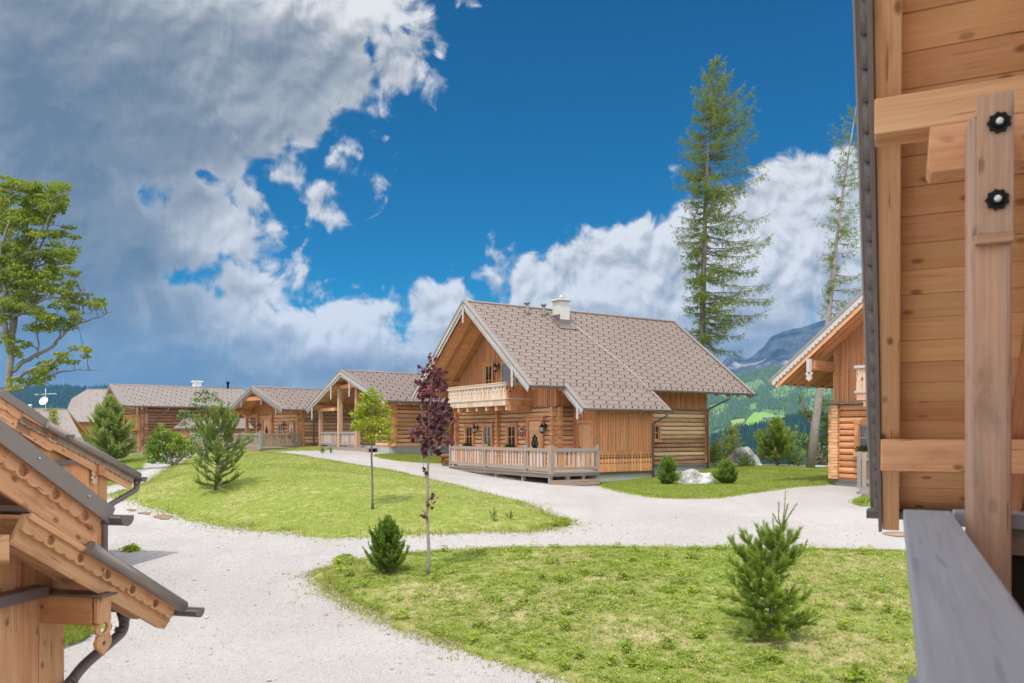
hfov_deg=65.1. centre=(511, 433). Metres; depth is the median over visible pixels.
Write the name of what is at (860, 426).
window
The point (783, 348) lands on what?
mountains
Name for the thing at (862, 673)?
weeds
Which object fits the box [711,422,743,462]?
young larch
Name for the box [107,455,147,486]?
lawn
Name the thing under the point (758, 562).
stone pine
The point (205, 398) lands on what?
slender tree
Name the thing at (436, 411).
purple maple
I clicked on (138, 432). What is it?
door
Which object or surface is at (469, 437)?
window
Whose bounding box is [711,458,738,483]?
dwarf pine
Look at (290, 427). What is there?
window
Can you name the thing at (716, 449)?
young larch
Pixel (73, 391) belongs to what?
forest
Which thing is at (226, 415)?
bank pine
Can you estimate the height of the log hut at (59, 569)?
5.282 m
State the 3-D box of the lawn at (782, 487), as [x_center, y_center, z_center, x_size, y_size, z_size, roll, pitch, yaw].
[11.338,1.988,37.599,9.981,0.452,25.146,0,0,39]
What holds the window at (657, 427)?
in the log chalet at (560, 392)
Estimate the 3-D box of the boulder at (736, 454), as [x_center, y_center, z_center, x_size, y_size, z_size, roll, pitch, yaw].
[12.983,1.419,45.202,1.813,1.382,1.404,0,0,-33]
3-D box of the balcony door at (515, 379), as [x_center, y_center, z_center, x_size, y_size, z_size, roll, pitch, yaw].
[-0.034,-2.768,39.604,0.170,1.774,1.020,0,0,-32]
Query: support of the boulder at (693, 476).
on the lawn at (782, 487)
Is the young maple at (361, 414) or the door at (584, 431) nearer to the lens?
the young maple at (361, 414)
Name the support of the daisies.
on the lawn at (304, 498)
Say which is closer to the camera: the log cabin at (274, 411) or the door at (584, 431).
the door at (584, 431)
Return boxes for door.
[137,431,139,453]
[262,417,270,443]
[482,423,493,446]
[483,362,494,392]
[510,374,517,392]
[523,416,546,466]
[577,420,593,469]
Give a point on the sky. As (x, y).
(268, 193)
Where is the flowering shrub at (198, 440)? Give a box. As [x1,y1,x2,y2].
[186,431,212,460]
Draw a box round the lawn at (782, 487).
[600,466,835,498]
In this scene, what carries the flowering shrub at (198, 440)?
on the ground at (828, 505)
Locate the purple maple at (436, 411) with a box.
[407,352,456,574]
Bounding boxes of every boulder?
[678,469,715,483]
[727,447,760,464]
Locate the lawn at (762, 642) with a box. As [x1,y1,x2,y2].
[314,547,916,682]
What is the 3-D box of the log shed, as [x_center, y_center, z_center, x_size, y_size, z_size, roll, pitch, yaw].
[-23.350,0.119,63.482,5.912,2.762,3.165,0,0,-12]
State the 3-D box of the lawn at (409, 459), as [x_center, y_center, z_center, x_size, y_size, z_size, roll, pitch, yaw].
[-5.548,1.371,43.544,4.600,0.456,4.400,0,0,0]
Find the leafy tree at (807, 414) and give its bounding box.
[786,393,832,464]
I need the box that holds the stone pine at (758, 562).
[715,491,821,640]
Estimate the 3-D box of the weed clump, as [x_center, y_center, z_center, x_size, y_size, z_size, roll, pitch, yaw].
[10.936,2.111,25.025,0.730,0.244,0.458,0,0,-13]
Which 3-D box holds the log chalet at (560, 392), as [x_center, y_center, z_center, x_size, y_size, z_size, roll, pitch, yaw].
[4.052,-2.225,42.348,14.708,9.850,13.816,0,0,-32]
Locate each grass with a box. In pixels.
[64,453,869,645]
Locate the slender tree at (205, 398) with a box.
[174,389,224,459]
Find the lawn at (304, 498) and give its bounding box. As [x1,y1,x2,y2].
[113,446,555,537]
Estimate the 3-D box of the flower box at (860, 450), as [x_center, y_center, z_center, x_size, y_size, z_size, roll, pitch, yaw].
[13.194,0.613,29.737,0.327,0.454,1.030,0,0,-40]
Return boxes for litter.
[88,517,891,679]
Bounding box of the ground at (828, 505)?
[64,450,964,682]
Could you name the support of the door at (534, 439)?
in the log chalet at (560, 392)
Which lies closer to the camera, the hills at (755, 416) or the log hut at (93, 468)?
the log hut at (93, 468)
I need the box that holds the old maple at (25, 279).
[0,175,111,413]
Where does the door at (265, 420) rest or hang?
in the log cabin at (274, 411)
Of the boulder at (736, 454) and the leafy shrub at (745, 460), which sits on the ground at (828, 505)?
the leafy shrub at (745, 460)
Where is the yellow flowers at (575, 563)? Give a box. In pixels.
[334,541,887,626]
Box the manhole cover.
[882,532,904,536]
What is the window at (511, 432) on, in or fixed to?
in the log chalet at (560, 392)
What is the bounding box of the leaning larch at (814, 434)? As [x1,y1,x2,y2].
[806,104,861,467]
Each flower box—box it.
[503,444,514,451]
[854,444,867,455]
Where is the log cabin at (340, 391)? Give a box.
[305,370,464,453]
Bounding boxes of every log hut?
[0,387,147,549]
[0,419,204,682]
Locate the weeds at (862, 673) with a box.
[333,541,916,682]
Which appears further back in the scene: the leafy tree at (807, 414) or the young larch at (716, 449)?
the leafy tree at (807, 414)
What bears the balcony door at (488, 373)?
in the log chalet at (560, 392)
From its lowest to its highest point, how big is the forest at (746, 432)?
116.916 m
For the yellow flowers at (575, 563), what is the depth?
14.05 m
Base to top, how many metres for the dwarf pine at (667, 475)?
1.393 m
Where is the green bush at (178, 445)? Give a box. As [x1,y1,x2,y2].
[143,423,194,465]
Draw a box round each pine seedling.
[489,506,497,520]
[506,509,513,519]
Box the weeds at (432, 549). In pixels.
[107,464,900,682]
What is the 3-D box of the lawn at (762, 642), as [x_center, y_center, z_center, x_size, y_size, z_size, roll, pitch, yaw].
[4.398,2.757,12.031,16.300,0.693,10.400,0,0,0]
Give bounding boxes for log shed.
[173,418,253,451]
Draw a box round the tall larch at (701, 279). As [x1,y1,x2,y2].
[670,54,776,418]
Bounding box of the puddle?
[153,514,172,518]
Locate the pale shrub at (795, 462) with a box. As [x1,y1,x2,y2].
[786,450,806,465]
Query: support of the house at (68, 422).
on the ground at (828, 505)
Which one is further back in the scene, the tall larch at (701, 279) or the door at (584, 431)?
the tall larch at (701, 279)
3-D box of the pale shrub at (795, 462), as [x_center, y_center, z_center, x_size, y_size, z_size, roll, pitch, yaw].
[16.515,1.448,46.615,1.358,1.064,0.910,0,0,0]
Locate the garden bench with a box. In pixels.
[440,455,448,464]
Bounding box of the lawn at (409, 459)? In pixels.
[373,454,441,463]
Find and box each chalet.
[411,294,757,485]
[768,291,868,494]
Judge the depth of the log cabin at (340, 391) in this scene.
48.07 m
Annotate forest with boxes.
[3,383,146,408]
[701,409,845,464]
[702,363,832,436]
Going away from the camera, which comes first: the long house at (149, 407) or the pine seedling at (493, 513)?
the pine seedling at (493, 513)
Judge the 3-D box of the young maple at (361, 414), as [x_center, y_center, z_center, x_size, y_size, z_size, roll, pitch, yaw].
[-3.970,0.433,22.903,1.404,3.562,1.349,0,0,0]
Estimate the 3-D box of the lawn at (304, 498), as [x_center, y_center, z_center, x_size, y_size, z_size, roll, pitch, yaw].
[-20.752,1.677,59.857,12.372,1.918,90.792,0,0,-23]
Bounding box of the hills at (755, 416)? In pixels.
[707,372,831,432]
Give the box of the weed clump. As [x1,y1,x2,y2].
[855,498,868,502]
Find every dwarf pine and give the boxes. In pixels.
[362,514,409,573]
[655,454,681,483]
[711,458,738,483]
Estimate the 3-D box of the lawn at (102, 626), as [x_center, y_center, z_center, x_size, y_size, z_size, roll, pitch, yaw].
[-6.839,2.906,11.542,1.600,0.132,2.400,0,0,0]
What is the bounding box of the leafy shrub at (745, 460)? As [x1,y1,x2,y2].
[737,453,756,465]
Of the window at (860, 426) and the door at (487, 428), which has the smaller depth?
the window at (860, 426)
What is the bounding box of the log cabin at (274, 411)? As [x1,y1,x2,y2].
[190,386,361,450]
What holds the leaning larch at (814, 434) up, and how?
on the lawn at (782, 487)
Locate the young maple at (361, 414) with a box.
[348,386,395,508]
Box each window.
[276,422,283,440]
[286,421,294,440]
[463,424,474,445]
[505,423,517,447]
[654,423,662,441]
[853,420,867,453]
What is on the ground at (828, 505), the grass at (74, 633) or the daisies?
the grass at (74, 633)
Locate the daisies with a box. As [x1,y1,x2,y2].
[130,456,496,519]
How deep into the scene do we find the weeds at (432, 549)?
15.28 m
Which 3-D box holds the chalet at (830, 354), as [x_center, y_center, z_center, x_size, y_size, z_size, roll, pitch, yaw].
[18.109,-2.284,30.293,14.236,9.167,12.063,0,0,-40]
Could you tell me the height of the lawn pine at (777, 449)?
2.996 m
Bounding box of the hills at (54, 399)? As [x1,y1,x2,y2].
[13,387,291,421]
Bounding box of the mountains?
[723,319,831,373]
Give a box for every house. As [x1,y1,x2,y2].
[28,389,108,452]
[67,389,106,437]
[103,381,256,454]
[852,0,1023,682]
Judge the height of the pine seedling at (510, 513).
0.408 m
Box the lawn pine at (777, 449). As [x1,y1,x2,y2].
[753,415,805,465]
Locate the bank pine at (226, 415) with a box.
[191,401,255,489]
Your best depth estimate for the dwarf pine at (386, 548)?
14.93 m
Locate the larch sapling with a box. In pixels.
[45,407,62,425]
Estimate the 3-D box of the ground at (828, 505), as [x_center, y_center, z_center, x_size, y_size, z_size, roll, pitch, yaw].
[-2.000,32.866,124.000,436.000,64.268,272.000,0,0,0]
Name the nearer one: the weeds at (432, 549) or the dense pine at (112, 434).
the weeds at (432, 549)
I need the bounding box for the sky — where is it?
[0,0,861,390]
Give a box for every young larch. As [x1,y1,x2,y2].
[709,437,728,464]
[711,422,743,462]
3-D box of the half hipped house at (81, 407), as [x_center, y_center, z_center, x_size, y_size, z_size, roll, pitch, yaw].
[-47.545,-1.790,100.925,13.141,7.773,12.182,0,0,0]
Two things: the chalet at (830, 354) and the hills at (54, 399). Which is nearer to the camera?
the chalet at (830, 354)
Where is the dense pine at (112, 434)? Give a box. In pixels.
[78,394,140,458]

